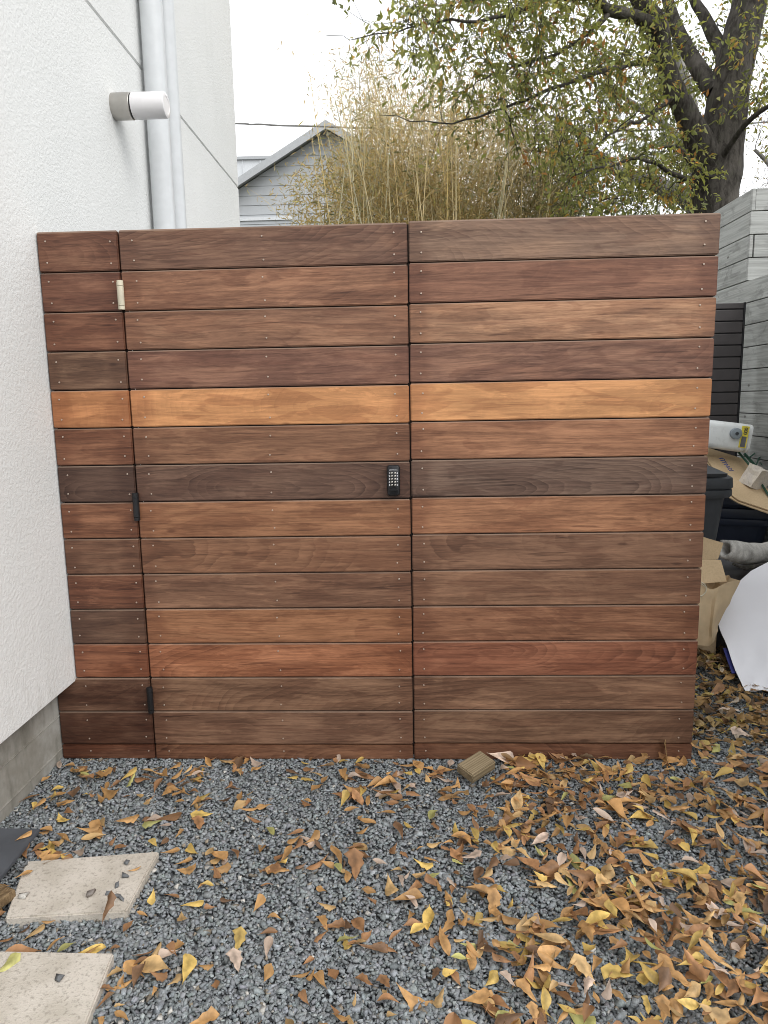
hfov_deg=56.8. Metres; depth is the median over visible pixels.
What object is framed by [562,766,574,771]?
fallen leaf
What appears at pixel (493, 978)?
fallen leaf
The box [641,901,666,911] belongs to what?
fallen leaf
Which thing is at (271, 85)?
sky
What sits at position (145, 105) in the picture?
wall lamp
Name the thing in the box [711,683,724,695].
fallen leaf
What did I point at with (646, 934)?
fallen leaf
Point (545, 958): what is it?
fallen leaf
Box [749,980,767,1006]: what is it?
fallen leaf
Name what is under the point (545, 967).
fallen leaf
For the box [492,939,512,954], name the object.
fallen leaf
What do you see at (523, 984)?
fallen leaf
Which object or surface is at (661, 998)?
fallen leaf
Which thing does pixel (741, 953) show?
fallen leaf
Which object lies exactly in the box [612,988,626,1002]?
fallen leaf
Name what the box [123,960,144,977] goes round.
fallen leaf
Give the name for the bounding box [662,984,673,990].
fallen leaf
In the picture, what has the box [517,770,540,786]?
fallen leaf
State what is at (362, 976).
fallen leaf
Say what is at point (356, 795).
fallen leaf
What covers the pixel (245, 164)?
metal building
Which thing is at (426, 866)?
fallen leaf
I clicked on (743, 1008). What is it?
fallen leaf
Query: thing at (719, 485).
wheelie bin
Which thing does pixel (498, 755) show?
fallen leaf
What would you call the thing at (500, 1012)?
fallen leaf
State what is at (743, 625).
white sheet
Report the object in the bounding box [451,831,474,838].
fallen leaf
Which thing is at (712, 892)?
fallen leaf
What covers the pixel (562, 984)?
fallen leaf
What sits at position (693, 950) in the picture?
fallen leaf
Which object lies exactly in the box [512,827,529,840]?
fallen leaf
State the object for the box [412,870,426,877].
fallen leaf
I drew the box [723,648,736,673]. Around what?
navy board
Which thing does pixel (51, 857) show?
fallen leaf
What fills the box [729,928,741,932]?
fallen leaf
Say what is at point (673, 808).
fallen leaf
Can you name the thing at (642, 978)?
fallen leaf
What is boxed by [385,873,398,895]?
fallen leaf
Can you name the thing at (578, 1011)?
fallen leaf
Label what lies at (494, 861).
fallen leaf
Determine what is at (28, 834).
fallen leaf
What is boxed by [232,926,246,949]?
fallen leaf
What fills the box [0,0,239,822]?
stucco house
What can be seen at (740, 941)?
fallen leaf
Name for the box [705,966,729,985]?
fallen leaf
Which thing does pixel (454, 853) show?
fallen leaf
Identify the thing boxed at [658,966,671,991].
fallen leaf
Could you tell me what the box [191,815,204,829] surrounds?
fallen leaf
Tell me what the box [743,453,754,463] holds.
garden stake
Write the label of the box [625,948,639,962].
fallen leaf
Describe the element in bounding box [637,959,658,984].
fallen leaf
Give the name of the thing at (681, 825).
fallen leaf
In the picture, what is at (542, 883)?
fallen leaf
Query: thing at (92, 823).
fallen leaf
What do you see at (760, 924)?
fallen leaf
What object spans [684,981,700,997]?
fallen leaf
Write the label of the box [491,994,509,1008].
fallen leaf
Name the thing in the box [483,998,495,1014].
fallen leaf
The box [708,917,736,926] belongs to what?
fallen leaf
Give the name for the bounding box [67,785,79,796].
fallen leaf
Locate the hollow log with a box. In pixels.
[719,540,767,564]
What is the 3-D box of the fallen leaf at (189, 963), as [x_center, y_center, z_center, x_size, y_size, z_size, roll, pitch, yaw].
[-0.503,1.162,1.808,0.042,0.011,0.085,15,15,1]
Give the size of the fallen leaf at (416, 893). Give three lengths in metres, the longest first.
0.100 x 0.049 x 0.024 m
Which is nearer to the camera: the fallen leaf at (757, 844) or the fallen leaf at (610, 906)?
the fallen leaf at (610, 906)
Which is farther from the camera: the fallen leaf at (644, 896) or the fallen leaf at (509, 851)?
the fallen leaf at (509, 851)
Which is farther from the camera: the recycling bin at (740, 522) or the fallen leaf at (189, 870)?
the recycling bin at (740, 522)
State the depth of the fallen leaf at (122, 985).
1.77 m
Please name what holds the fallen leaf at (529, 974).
on the fallen leaf at (535, 985)
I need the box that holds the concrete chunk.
[739,462,767,488]
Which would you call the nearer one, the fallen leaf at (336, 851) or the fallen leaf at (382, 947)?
the fallen leaf at (382, 947)
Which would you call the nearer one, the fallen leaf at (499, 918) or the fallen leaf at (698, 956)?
the fallen leaf at (698, 956)
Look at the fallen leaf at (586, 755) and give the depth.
2.79 m
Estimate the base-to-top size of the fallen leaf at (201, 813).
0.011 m
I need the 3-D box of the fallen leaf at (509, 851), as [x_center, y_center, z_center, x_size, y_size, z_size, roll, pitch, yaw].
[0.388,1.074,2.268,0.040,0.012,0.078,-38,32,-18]
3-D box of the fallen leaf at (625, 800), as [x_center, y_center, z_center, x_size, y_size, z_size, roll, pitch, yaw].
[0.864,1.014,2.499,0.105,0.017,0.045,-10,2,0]
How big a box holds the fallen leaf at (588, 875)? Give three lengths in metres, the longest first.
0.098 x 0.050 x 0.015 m
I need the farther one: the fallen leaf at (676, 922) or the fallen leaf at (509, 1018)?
the fallen leaf at (676, 922)
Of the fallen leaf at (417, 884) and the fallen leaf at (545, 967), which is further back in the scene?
the fallen leaf at (417, 884)
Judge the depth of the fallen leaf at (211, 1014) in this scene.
1.66 m
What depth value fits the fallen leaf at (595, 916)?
1.91 m
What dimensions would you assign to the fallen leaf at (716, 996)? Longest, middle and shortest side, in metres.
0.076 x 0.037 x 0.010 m
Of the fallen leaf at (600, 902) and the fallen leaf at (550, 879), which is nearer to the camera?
the fallen leaf at (600, 902)
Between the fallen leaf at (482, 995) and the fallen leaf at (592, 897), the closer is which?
the fallen leaf at (482, 995)
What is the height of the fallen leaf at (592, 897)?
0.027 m
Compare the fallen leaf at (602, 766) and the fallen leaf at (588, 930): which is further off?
the fallen leaf at (602, 766)
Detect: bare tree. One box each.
[340,27,549,215]
[739,101,767,194]
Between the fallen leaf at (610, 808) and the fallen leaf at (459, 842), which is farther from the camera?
the fallen leaf at (610, 808)
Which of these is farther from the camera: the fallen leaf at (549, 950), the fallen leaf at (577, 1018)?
the fallen leaf at (549, 950)
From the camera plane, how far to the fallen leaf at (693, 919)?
1.92 m
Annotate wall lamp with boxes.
[109,91,169,120]
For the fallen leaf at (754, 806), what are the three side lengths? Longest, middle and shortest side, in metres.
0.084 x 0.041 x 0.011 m
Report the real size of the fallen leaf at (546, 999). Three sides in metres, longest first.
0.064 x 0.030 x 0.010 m
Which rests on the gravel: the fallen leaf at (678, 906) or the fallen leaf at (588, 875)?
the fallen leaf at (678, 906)
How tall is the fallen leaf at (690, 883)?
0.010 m
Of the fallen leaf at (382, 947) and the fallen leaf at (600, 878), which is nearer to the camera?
the fallen leaf at (382, 947)
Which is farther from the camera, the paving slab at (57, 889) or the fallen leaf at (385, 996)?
the paving slab at (57, 889)
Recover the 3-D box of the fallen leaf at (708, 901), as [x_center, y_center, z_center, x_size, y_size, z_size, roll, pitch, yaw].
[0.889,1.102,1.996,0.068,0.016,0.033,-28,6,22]
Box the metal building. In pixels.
[237,155,270,176]
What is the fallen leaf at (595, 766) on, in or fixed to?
on the gravel
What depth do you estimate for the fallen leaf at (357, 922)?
1.95 m
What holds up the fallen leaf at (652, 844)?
on the gravel
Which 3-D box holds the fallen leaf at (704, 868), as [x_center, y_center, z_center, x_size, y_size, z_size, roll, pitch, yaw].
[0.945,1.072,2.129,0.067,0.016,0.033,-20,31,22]
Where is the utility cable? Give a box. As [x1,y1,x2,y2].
[235,121,767,132]
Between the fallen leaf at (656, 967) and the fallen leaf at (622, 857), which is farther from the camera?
the fallen leaf at (622, 857)
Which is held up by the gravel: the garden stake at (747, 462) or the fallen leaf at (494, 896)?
the fallen leaf at (494, 896)
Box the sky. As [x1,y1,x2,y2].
[230,0,767,218]
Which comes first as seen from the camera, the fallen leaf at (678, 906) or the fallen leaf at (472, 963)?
the fallen leaf at (472, 963)
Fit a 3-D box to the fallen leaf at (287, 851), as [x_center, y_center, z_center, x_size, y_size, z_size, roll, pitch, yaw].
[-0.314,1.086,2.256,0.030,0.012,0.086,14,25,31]
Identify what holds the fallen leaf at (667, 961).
on the leaf litter
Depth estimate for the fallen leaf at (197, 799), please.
2.57 m
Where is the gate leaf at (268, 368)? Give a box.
[116,223,412,758]
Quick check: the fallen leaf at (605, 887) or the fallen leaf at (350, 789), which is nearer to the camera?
the fallen leaf at (605, 887)
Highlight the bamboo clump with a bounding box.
[245,13,617,225]
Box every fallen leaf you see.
[0,952,20,971]
[5,944,41,951]
[15,830,31,840]
[15,870,32,877]
[34,850,51,859]
[41,852,68,863]
[56,812,69,821]
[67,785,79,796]
[78,943,105,952]
[88,819,102,838]
[100,786,118,799]
[102,890,116,923]
[105,979,131,990]
[114,814,139,822]
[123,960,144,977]
[132,961,145,987]
[140,954,170,972]
[162,786,171,794]
[177,863,195,874]
[182,953,196,983]
[190,1006,219,1023]
[191,796,204,805]
[191,810,212,817]
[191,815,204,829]
[211,851,227,860]
[220,760,233,763]
[226,948,242,971]
[231,848,239,858]
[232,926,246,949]
[261,862,280,872]
[265,864,288,873]
[279,844,291,863]
[321,917,344,927]
[330,845,341,863]
[343,784,359,792]
[344,847,363,880]
[351,917,364,932]
[352,787,363,804]
[353,843,366,850]
[355,768,374,778]
[355,972,372,984]
[357,942,387,952]
[371,775,396,788]
[373,941,397,953]
[376,974,389,987]
[377,993,400,1003]
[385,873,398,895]
[390,888,423,900]
[393,821,402,839]
[396,982,432,1011]
[409,880,422,889]
[410,922,429,933]
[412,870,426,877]
[414,859,432,869]
[422,904,434,929]
[424,873,442,887]
[430,934,449,949]
[432,987,444,1007]
[437,786,451,791]
[438,794,461,800]
[439,926,450,955]
[449,846,462,862]
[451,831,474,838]
[457,835,472,845]
[458,835,471,845]
[460,987,489,1003]
[461,884,488,893]
[463,849,481,857]
[466,954,476,970]
[468,987,493,998]
[473,866,483,881]
[476,937,498,952]
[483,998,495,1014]
[485,888,501,915]
[485,970,498,985]
[487,856,499,870]
[488,751,513,762]
[489,905,500,915]
[490,908,506,924]
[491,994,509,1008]
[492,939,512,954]
[492,952,511,962]
[494,1013,523,1023]
[495,1010,508,1017]
[498,843,515,855]
[501,914,520,924]
[502,802,516,821]
[510,1007,520,1023]
[511,789,522,810]
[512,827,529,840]
[514,855,539,870]
[516,912,528,942]
[516,929,540,943]
[516,978,538,1003]
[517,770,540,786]
[523,923,541,932]
[523,951,533,987]
[524,945,543,963]
[524,1017,538,1023]
[525,978,540,988]
[526,1001,538,1023]
[530,932,566,942]
[531,832,548,844]
[532,810,558,822]
[532,921,540,927]
[532,963,551,971]
[535,859,559,875]
[535,880,558,887]
[537,945,562,956]
[537,951,570,970]
[537,1010,546,1023]
[541,986,551,1010]
[544,874,554,882]
[545,797,556,813]
[551,917,571,921]
[554,757,573,763]
[558,868,571,878]
[558,982,573,986]
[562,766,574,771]
[565,869,594,881]
[565,875,582,897]
[567,1005,589,1015]
[568,881,584,902]
[569,1013,595,1023]
[570,953,596,985]
[574,906,588,915]
[575,928,584,939]
[578,896,607,909]
[578,910,609,931]
[578,920,594,941]
[579,770,601,776]
[580,753,602,758]
[583,926,624,935]
[583,976,594,995]
[587,892,599,909]
[589,758,608,779]
[591,955,602,973]
[594,758,617,774]
[595,873,611,887]
[597,806,627,810]
[601,864,614,879]
[601,877,619,890]
[601,907,611,919]
[601,963,632,978]
[604,899,617,916]
[607,798,631,823]
[610,897,633,927]
[612,889,638,913]
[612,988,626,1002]
[613,850,624,862]
[614,837,630,848]
[616,790,632,797]
[616,862,633,871]
[620,797,643,802]
[623,867,638,875]
[624,839,657,848]
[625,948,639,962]
[626,877,642,907]
[628,810,657,820]
[628,892,649,902]
[629,867,662,883]
[630,881,644,892]
[632,961,660,966]
[636,969,648,985]
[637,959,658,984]
[637,960,663,972]
[639,783,647,794]
[640,917,662,932]
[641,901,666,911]
[641,995,651,1013]
[644,932,663,945]
[645,900,657,912]
[654,933,670,956]
[654,994,670,1022]
[657,953,685,987]
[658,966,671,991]
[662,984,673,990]
[665,838,683,850]
[666,868,697,881]
[667,916,681,941]
[669,806,691,810]
[669,997,682,1023]
[671,957,682,962]
[672,821,696,838]
[674,988,686,998]
[674,998,698,1009]
[675,902,683,912]
[676,952,703,965]
[679,916,687,923]
[681,907,703,923]
[682,945,709,981]
[683,875,696,891]
[683,946,701,961]
[684,924,711,935]
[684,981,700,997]
[685,824,697,845]
[687,930,702,949]
[690,897,710,909]
[693,862,709,873]
[697,1002,730,1023]
[699,938,735,969]
[700,910,714,923]
[701,923,714,944]
[703,981,714,1001]
[704,991,723,999]
[705,901,718,918]
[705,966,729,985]
[707,885,722,905]
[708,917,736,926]
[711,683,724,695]
[711,929,728,932]
[712,1000,744,1006]
[715,1012,746,1023]
[718,707,740,712]
[722,924,743,929]
[725,979,740,997]
[727,759,742,766]
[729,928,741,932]
[730,726,749,735]
[730,936,751,949]
[731,891,746,906]
[734,774,748,786]
[735,832,760,849]
[735,943,746,958]
[735,972,745,986]
[735,1000,748,1013]
[736,758,751,767]
[736,978,752,993]
[737,902,749,926]
[743,863,767,882]
[744,929,759,943]
[744,980,758,988]
[745,1006,766,1023]
[748,804,763,813]
[749,919,766,929]
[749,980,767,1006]
[755,761,767,772]
[763,894,767,913]
[764,808,767,830]
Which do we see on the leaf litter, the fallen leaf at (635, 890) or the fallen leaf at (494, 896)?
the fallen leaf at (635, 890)
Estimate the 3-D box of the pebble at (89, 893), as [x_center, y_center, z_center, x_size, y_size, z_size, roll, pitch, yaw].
[-0.859,1.116,2.081,0.024,0.019,0.029,-3,9,-12]
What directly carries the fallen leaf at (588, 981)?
on the gravel
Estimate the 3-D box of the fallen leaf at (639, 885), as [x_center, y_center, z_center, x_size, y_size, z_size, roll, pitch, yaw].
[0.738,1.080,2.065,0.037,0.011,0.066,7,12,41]
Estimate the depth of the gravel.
2.12 m
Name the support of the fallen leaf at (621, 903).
on the gravel
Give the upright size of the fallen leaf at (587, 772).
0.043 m
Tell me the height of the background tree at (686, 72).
7.966 m
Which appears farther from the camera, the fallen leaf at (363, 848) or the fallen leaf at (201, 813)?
the fallen leaf at (201, 813)
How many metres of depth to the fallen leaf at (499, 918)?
1.97 m
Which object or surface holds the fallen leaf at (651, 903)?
on the leaf litter
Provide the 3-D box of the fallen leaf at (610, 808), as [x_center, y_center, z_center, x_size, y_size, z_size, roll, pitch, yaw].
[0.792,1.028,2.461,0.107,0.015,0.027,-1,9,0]
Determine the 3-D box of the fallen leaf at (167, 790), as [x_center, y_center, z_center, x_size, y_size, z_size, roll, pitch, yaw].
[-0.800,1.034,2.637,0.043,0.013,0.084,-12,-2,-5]
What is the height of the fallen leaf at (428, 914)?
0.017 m
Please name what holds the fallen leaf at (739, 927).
on the leaf litter
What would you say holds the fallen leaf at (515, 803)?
on the gravel
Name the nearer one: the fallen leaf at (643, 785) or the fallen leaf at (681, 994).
the fallen leaf at (681, 994)
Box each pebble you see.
[18,892,29,898]
[55,973,64,981]
[86,888,95,897]
[122,872,128,877]
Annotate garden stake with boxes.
[737,452,767,495]
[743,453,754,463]
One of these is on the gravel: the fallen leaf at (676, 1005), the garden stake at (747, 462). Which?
the fallen leaf at (676, 1005)
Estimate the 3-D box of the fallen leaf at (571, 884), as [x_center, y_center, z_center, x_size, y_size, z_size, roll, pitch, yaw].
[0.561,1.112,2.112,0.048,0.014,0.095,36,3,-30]
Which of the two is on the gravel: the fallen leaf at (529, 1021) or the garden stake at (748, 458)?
the fallen leaf at (529, 1021)
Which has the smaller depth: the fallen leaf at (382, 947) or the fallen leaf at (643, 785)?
the fallen leaf at (382, 947)
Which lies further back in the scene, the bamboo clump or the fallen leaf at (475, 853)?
the bamboo clump
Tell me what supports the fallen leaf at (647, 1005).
on the gravel
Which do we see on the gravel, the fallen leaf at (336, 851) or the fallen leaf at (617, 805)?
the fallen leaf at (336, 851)
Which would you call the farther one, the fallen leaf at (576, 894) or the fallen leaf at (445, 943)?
the fallen leaf at (576, 894)
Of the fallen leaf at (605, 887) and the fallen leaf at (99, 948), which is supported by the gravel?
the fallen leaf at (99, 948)
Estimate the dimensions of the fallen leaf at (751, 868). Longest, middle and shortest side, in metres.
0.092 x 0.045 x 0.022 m
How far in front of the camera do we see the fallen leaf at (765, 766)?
2.70 m
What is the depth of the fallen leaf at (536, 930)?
1.92 m
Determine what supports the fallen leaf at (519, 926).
on the gravel
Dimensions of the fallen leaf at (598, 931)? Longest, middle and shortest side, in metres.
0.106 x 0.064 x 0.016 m
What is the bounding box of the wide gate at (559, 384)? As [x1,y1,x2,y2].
[403,213,720,758]
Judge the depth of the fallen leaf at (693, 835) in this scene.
2.31 m
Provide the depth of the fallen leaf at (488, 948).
1.87 m
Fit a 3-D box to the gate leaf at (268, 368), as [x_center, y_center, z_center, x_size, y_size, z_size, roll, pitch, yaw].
[-0.434,-0.017,2.752,1.072,2.065,0.111,-1,9,2]
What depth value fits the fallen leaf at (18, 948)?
1.88 m
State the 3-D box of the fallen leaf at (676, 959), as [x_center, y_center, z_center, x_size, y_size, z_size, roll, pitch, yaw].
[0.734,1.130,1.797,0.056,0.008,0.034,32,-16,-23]
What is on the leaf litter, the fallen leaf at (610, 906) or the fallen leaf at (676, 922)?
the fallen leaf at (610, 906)
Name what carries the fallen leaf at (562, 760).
on the gravel
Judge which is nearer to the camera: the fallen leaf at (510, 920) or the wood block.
the fallen leaf at (510, 920)
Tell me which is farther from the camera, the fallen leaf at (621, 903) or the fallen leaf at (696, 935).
the fallen leaf at (621, 903)
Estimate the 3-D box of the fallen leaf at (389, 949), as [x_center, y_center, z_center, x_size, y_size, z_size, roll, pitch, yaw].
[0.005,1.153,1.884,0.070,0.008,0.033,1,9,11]
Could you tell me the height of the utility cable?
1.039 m
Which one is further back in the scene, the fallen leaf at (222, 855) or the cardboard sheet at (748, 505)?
the cardboard sheet at (748, 505)
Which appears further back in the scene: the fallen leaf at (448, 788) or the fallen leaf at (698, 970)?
the fallen leaf at (448, 788)
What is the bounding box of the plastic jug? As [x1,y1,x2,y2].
[708,420,753,452]
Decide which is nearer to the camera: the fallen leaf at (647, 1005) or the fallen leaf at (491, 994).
the fallen leaf at (647, 1005)
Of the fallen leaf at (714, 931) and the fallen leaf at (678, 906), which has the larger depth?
the fallen leaf at (678, 906)
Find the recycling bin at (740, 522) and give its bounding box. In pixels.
[716,498,767,542]
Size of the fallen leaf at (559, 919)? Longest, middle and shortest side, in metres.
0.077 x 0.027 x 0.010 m
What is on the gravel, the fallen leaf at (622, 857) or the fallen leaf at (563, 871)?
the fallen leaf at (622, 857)
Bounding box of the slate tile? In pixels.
[0,828,39,880]
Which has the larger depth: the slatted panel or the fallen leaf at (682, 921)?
the slatted panel
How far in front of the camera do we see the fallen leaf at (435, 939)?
1.90 m
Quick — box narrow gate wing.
[37,230,155,757]
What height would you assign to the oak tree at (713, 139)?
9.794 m
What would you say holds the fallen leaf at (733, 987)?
on the fallen leaf at (731, 1003)
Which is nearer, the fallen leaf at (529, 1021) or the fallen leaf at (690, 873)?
the fallen leaf at (529, 1021)
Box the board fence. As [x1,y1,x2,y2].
[714,188,767,541]
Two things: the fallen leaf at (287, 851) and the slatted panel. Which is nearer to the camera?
the fallen leaf at (287, 851)
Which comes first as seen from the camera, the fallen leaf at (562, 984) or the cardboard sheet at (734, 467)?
the fallen leaf at (562, 984)
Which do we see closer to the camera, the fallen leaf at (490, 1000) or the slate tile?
the fallen leaf at (490, 1000)
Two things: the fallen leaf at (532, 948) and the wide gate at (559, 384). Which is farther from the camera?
the wide gate at (559, 384)
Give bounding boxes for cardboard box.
[697,537,726,666]
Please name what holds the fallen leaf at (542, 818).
on the gravel
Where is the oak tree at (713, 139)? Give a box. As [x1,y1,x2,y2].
[326,0,767,217]
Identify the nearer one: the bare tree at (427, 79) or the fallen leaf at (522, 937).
the fallen leaf at (522, 937)
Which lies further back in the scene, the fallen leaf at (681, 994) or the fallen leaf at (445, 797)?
the fallen leaf at (445, 797)
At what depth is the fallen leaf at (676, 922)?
1.89 m
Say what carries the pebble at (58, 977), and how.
on the paving slab at (32, 991)
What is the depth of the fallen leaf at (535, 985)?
1.74 m
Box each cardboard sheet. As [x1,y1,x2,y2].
[704,448,767,510]
[707,462,767,513]
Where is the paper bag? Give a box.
[696,575,739,645]
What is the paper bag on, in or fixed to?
on the cardboard box
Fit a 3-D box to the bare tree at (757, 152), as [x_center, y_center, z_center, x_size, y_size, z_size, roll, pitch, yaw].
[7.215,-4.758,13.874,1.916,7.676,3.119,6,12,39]
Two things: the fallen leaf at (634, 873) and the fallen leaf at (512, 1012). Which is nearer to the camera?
the fallen leaf at (512, 1012)
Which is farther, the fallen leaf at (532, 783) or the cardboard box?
the cardboard box
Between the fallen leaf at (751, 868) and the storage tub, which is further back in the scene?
the storage tub
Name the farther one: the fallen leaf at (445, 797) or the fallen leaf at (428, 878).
the fallen leaf at (445, 797)
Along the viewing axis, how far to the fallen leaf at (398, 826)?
2.38 m
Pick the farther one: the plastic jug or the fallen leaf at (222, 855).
the plastic jug
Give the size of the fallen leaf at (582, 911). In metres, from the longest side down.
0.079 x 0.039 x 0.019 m
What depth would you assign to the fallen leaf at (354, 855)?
2.21 m
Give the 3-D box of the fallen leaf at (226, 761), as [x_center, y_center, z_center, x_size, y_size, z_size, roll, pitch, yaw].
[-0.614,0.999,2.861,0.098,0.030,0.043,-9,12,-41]
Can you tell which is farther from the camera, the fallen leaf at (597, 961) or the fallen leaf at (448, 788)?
the fallen leaf at (448, 788)
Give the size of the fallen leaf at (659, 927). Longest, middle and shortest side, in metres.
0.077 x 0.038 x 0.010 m
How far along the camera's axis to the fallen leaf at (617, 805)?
2.45 m
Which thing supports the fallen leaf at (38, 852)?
on the gravel
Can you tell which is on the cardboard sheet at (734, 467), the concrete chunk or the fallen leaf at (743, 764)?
the concrete chunk
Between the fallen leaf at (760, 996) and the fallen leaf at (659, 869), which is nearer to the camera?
the fallen leaf at (760, 996)
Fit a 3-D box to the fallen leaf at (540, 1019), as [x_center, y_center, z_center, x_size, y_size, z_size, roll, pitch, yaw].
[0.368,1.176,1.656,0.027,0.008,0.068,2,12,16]
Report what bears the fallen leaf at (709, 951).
on the leaf litter
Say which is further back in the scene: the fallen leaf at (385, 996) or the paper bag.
the paper bag
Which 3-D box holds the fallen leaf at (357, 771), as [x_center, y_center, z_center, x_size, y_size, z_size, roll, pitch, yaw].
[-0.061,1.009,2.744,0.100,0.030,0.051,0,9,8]
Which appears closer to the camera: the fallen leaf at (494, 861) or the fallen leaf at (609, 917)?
the fallen leaf at (609, 917)
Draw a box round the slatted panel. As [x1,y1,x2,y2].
[707,302,745,464]
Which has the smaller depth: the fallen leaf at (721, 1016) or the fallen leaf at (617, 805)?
the fallen leaf at (721, 1016)
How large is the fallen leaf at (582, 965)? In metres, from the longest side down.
0.085 x 0.051 x 0.013 m
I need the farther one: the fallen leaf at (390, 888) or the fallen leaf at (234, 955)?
the fallen leaf at (390, 888)
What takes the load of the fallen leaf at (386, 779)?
on the gravel
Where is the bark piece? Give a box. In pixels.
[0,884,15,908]
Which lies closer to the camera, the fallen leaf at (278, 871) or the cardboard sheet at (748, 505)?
the fallen leaf at (278, 871)
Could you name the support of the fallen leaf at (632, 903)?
on the fallen leaf
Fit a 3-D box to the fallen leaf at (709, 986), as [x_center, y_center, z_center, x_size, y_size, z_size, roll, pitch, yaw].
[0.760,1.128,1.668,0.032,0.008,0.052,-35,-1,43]
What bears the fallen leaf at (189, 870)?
on the gravel
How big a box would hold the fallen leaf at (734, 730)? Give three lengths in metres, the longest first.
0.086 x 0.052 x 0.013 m
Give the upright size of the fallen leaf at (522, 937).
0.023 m
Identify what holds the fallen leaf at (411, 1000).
on the gravel
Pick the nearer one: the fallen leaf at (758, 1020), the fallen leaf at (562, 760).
the fallen leaf at (758, 1020)
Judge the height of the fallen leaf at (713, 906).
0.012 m
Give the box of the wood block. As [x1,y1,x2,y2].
[457,751,494,782]
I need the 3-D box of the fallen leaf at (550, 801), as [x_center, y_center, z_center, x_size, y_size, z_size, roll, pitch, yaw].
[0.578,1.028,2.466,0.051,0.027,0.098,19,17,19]
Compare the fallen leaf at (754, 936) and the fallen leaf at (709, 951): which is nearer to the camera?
the fallen leaf at (709, 951)
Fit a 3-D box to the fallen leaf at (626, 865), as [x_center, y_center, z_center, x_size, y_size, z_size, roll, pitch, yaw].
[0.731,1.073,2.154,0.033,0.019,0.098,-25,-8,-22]
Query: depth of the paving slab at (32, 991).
1.75 m
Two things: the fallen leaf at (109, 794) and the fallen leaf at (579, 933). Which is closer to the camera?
the fallen leaf at (579, 933)
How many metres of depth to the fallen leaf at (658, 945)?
1.81 m
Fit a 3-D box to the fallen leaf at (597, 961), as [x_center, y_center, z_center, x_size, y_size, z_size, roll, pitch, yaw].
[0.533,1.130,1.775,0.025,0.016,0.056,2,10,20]
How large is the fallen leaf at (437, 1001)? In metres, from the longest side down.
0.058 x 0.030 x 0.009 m
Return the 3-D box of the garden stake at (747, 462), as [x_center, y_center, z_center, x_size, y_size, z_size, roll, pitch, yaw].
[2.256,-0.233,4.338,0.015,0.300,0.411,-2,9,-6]
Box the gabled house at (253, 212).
[237,120,494,226]
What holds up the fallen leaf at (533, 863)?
on the gravel
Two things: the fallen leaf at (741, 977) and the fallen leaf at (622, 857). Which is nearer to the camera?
the fallen leaf at (741, 977)
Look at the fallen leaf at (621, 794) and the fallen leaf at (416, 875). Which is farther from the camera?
the fallen leaf at (621, 794)
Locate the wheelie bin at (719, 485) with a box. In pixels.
[702,465,732,540]
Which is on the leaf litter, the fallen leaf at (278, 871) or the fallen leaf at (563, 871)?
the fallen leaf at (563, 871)
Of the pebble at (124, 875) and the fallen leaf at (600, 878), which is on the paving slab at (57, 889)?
the pebble at (124, 875)
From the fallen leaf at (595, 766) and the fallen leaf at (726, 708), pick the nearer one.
the fallen leaf at (595, 766)
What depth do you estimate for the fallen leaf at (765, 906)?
1.98 m
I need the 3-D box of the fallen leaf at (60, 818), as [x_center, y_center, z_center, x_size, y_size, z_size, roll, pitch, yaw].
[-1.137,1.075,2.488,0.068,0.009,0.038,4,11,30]
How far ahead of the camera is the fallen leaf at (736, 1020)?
1.60 m
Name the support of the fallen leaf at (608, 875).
on the gravel
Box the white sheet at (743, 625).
[718,562,767,691]
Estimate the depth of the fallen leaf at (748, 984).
1.68 m
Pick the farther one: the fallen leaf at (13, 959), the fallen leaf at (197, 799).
the fallen leaf at (197, 799)
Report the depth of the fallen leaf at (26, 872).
2.17 m
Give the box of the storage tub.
[716,557,753,647]
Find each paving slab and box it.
[0,951,113,1023]
[6,852,158,928]
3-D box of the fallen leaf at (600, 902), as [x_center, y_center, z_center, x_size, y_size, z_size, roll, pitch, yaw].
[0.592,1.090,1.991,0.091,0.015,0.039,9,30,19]
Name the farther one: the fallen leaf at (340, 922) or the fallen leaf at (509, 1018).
the fallen leaf at (340, 922)
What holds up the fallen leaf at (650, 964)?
on the fallen leaf at (630, 955)
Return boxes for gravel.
[0,666,767,1023]
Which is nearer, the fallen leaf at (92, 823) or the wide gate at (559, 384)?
the fallen leaf at (92, 823)
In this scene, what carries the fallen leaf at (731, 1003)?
on the leaf litter
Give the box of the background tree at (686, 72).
[526,38,703,217]
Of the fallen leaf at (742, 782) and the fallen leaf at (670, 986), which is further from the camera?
the fallen leaf at (742, 782)
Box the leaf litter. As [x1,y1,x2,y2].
[0,644,767,1023]
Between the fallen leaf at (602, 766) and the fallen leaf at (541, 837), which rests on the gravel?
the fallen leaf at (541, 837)
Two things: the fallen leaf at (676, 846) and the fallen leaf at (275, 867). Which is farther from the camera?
the fallen leaf at (676, 846)
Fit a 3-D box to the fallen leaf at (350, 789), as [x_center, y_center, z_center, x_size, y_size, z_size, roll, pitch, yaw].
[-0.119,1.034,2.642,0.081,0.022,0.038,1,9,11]
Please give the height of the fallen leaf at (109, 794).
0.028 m
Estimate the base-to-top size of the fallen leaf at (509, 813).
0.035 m
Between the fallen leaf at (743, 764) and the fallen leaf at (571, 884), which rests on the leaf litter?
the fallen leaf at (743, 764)
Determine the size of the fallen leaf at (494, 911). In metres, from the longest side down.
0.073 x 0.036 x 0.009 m
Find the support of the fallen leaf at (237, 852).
on the gravel
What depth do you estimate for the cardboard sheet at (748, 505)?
4.12 m

